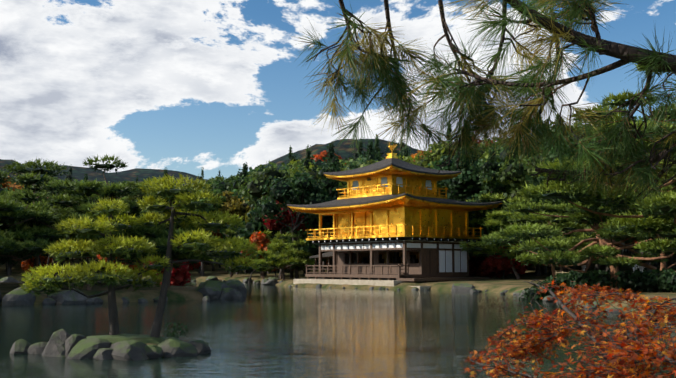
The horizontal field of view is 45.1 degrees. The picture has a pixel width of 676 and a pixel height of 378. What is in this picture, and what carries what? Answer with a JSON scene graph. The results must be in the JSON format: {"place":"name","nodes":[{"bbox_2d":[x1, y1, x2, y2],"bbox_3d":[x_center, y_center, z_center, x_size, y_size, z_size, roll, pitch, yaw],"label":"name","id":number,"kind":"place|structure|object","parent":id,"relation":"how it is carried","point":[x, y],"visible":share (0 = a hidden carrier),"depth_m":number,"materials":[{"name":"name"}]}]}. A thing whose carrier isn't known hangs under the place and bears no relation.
{"place":"outdoors","nodes":[
{"label":"outdoors","id":0,"kind":"place"},
{"bbox_2d":[0,280,675,377],"bbox_3d":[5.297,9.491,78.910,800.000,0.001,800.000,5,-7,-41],"label":"pond water","id":1,"kind":"structure","parent":0,"point":[266,331],"depth_m":23.61,"materials":[{"name":"grey liquid"}]},
{"bbox_2d":[0,139,675,356],"bbox_3d":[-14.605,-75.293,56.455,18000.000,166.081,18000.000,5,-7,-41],"label":"ground","id":2,"kind":"structure","parent":0,"point":[511,283],"depth_m":90.08,"materials":[{"name":"green plant"}]},
{"bbox_2d":[10,174,262,360],"bbox_3d":[-4.438,1.678,18.023,5.599,4.128,2.848,1,-6,-6],"label":"small tree islet","id":3,"kind":"object","parent":2,"relation":"on","point":[115,344],"visible":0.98,"depth_m":17.95,"materials":[{"name":"green plant"}]},
{"bbox_2d":[0,154,604,289],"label":"pine trees","id":4,"kind":"object","parent":2,"relation":"on","point":[30,215],"visible":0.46,"depth_m":47.95,"materials":[{"name":"green plant"}]},
{"bbox_2d":[0,99,675,278],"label":"forest tree","id":5,"kind":"object","parent":2,"relation":"on","point":[260,197],"visible":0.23,"depth_m":93.44,"materials":[{"name":"green plant"}]},
{"bbox_2d":[0,136,675,299],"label":"maple tree","id":6,"kind":"object","parent":2,"relation":"on","point":[663,280],"visible":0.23,"depth_m":47.19,"materials":[{"name":"red plant"}]},
{"bbox_2d":[0,276,675,327],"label":"shore rocks","id":7,"kind":"object","parent":2,"relation":"on","point":[212,287],"visible":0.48,"depth_m":47.97,"materials":[{"name":"grey stone"}]},
{"bbox_2d":[287,143,501,289],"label":"golden pavilion","id":8,"kind":"structure","parent":2,"relation":"on","point":[396,220],"depth_m":76.04,"materials":[{"name":"gold metal"}]},
{"bbox_2d":[289,0,675,212],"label":"pine branch","id":9,"kind":"object","parent":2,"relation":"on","point":[383,65],"visible":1,"depth_m":2.84,"materials":[{"name":"green plant"}]},
{"bbox_2d":[460,280,675,377],"bbox_3d":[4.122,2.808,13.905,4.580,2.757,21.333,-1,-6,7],"label":"foreground maple tree","id":10,"kind":"object","parent":2,"relation":"on","point":[622,350],"visible":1,"depth_m":5.21,"materials":[{"name":"orange plant"}]},
{"bbox_2d":[481,53,675,291],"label":"pine tree","id":11,"kind":"object","parent":2,"relation":"on","point":[626,221],"visible":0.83,"depth_m":39.84,"materials":[{"name":"green plant"}]},
{"bbox_2d":[0,0,675,179],"label":"sky","id":12,"kind":"structure","parent":0,"point":[187,86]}
]}

